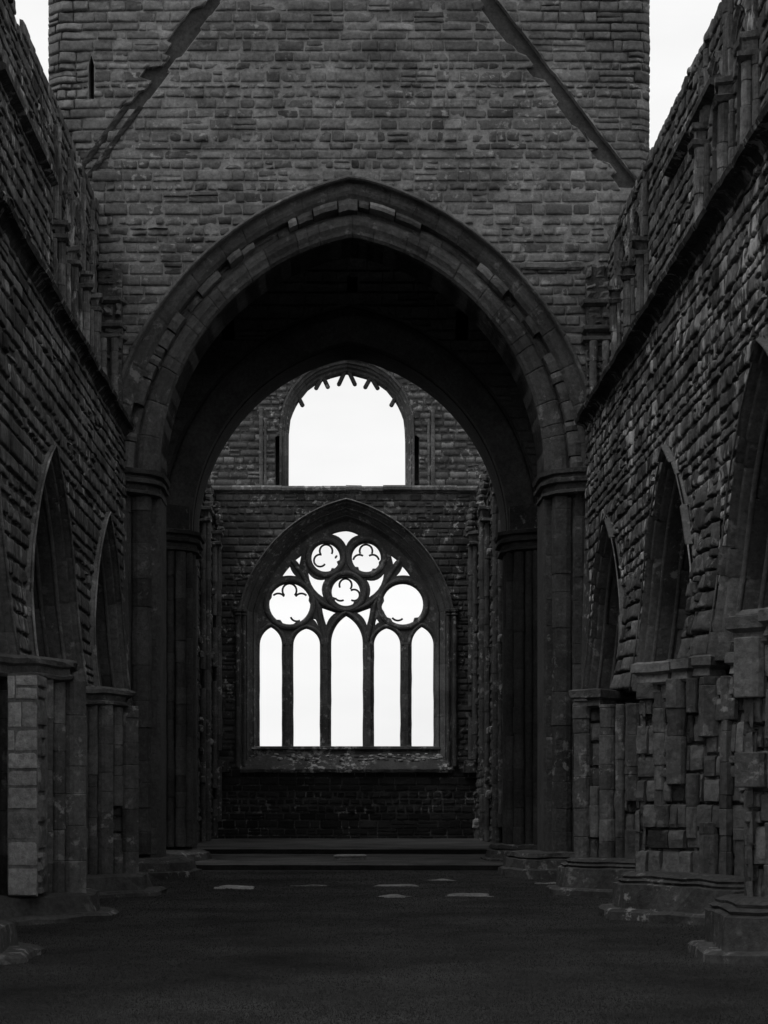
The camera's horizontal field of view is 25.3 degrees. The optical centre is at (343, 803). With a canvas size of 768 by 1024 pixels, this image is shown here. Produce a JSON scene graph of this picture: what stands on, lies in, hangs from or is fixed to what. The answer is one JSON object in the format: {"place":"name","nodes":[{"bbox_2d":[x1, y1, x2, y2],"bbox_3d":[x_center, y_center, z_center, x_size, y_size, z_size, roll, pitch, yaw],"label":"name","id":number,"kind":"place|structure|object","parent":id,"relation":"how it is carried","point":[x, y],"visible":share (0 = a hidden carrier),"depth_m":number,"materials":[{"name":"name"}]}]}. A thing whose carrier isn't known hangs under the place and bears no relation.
{"place":"outdoors","nodes":[
{"label":"outdoors","id":0,"kind":"place"},
{"bbox_2d":[334,854,366,859],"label":"altar slab","id":1,"kind":"structure","parent":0,"point":[350,856],"depth_m":39.70,"materials":[{"name":"stone"}]},
{"bbox_2d":[15,0,720,745],"label":"sky","id":2,"kind":"structure","parent":0,"point":[345,434],"materials":[{"name":"white"}]},
{"bbox_2d":[0,870,767,1023],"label":"ground","id":3,"kind":"structure","parent":0,"point":[391,945],"depth_m":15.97,"materials":[{"name":"black plant"}]},
{"bbox_2d":[0,920,44,964],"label":"arcade pier","id":4,"kind":"structure","parent":3,"relation":"on","point":[13,950],"depth_m":15.99,"materials":[{"name":"stone"}]},
{"bbox_2d":[0,653,118,925],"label":"arcade pier","id":5,"kind":"structure","parent":3,"relation":"on","point":[43,836],"depth_m":20.98,"materials":[{"name":"stone"}]},
{"bbox_2d":[0,0,134,705],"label":"nave wall","id":6,"kind":"structure","parent":3,"relation":"on","point":[67,426],"depth_m":26.11,"materials":[{"name":"stone"}]},
{"bbox_2d":[85,686,166,898],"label":"arcade pier","id":7,"kind":"structure","parent":3,"relation":"on","point":[112,799],"depth_m":26.93,"materials":[{"name":"stone"}]},
{"bbox_2d":[197,477,224,844],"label":"presbytery wall","id":8,"kind":"structure","parent":3,"relation":"on","point":[209,697],"depth_m":52.12,"materials":[{"name":"stone"}]},
{"bbox_2d":[214,885,253,888],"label":"stone slab","id":9,"kind":"structure","parent":3,"relation":"on","point":[235,887],"depth_m":29.23,"materials":[{"name":"grey stone"}]},
{"bbox_2d":[290,884,326,886],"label":"stone slab","id":10,"kind":"structure","parent":3,"relation":"on","point":[308,885],"depth_m":30.01,"materials":[{"name":"stone"}]},
{"bbox_2d":[197,838,491,853],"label":"raised turf step","id":11,"kind":"object","parent":3,"relation":"on","point":[344,846],"visible":0.88,"depth_m":46.89,"materials":[{"name":"stone"}]},
{"bbox_2d":[210,360,485,838],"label":"wall","id":12,"kind":"structure","parent":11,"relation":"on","point":[276,526],"depth_m":57.59,"materials":[{"name":"stone"}]},
{"bbox_2d":[256,521,435,745],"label":"great window","id":13,"kind":"structure","parent":12,"relation":"in","point":[345,569],"depth_m":58.34,"materials":[{"name":"stone"}]},
{"bbox_2d":[276,360,418,485],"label":"upper window","id":14,"kind":"structure","parent":12,"relation":"in","point":[378,376],"depth_m":58.12,"materials":[{"name":"stone"}]},
{"bbox_2d":[472,818,478,838],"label":"carved stone","id":15,"kind":"object","parent":11,"relation":"on","point":[475,827],"visible":0.58,"depth_m":56.46,"materials":[{"name":"grey stone"}]},
{"bbox_2d":[48,0,649,878],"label":"crossing tower","id":16,"kind":"structure","parent":3,"relation":"on","point":[430,196],"depth_m":33.07,"materials":[{"name":"stone"}]},
{"bbox_2d":[91,64,93,98],"bbox_3d":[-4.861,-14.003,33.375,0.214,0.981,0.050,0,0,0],"label":"slit window","id":17,"kind":"structure","parent":16,"relation":"in","point":[92,72],"depth_m":33.35,"materials":[{"name":"stone"}]},
{"bbox_2d":[195,854,503,869],"bbox_3d":[0.200,1.405,40.688,8.800,0.190,7.625,0,0,0],"label":"raised turf step","id":18,"kind":"object","parent":3,"relation":"on","point":[330,862],"visible":0.62,"depth_m":38.09,"materials":[{"name":"stone"}]},
{"bbox_2d":[378,894,409,897],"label":"stone slab","id":19,"kind":"structure","parent":3,"relation":"on","point":[393,896],"depth_m":26.38,"materials":[{"name":"stone"}]},
{"bbox_2d":[376,884,418,886],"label":"stone slab","id":20,"kind":"structure","parent":3,"relation":"on","point":[412,885],"depth_m":29.94,"materials":[{"name":"stone"}]},
{"bbox_2d":[433,879,455,880],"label":"stone slab","id":21,"kind":"structure","parent":3,"relation":"on","point":[443,880],"depth_m":32.04,"materials":[{"name":"stone"}]},
{"bbox_2d":[447,893,493,896],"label":"stone slab","id":22,"kind":"structure","parent":3,"relation":"on","point":[472,894],"depth_m":26.73,"materials":[{"name":"stone"}]},
{"bbox_2d":[465,468,501,842],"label":"presbytery wall","id":23,"kind":"structure","parent":3,"relation":"on","point":[484,574],"depth_m":51.90,"materials":[{"name":"stone"}]},
{"bbox_2d":[535,882,555,883],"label":"stone slab","id":24,"kind":"structure","parent":3,"relation":"on","point":[546,883],"depth_m":30.73,"materials":[{"name":"stone"}]},
{"bbox_2d":[546,569,642,898],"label":"arcade pier","id":25,"kind":"structure","parent":3,"relation":"on","point":[606,723],"depth_m":26.92,"materials":[{"name":"stone"}]},
{"bbox_2d":[574,0,767,694],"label":"nave wall","id":26,"kind":"structure","parent":3,"relation":"on","point":[672,417],"depth_m":23.87,"materials":[{"name":"stone"}]},
{"bbox_2d":[598,475,745,925],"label":"arcade pier","id":27,"kind":"structure","parent":3,"relation":"on","point":[689,843],"depth_m":21.23,"materials":[{"name":"stone"}]},
{"bbox_2d":[687,607,767,966],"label":"arcade pier","id":28,"kind":"structure","parent":3,"relation":"on","point":[736,929],"depth_m":15.96,"materials":[{"name":"stone"}]}
]}

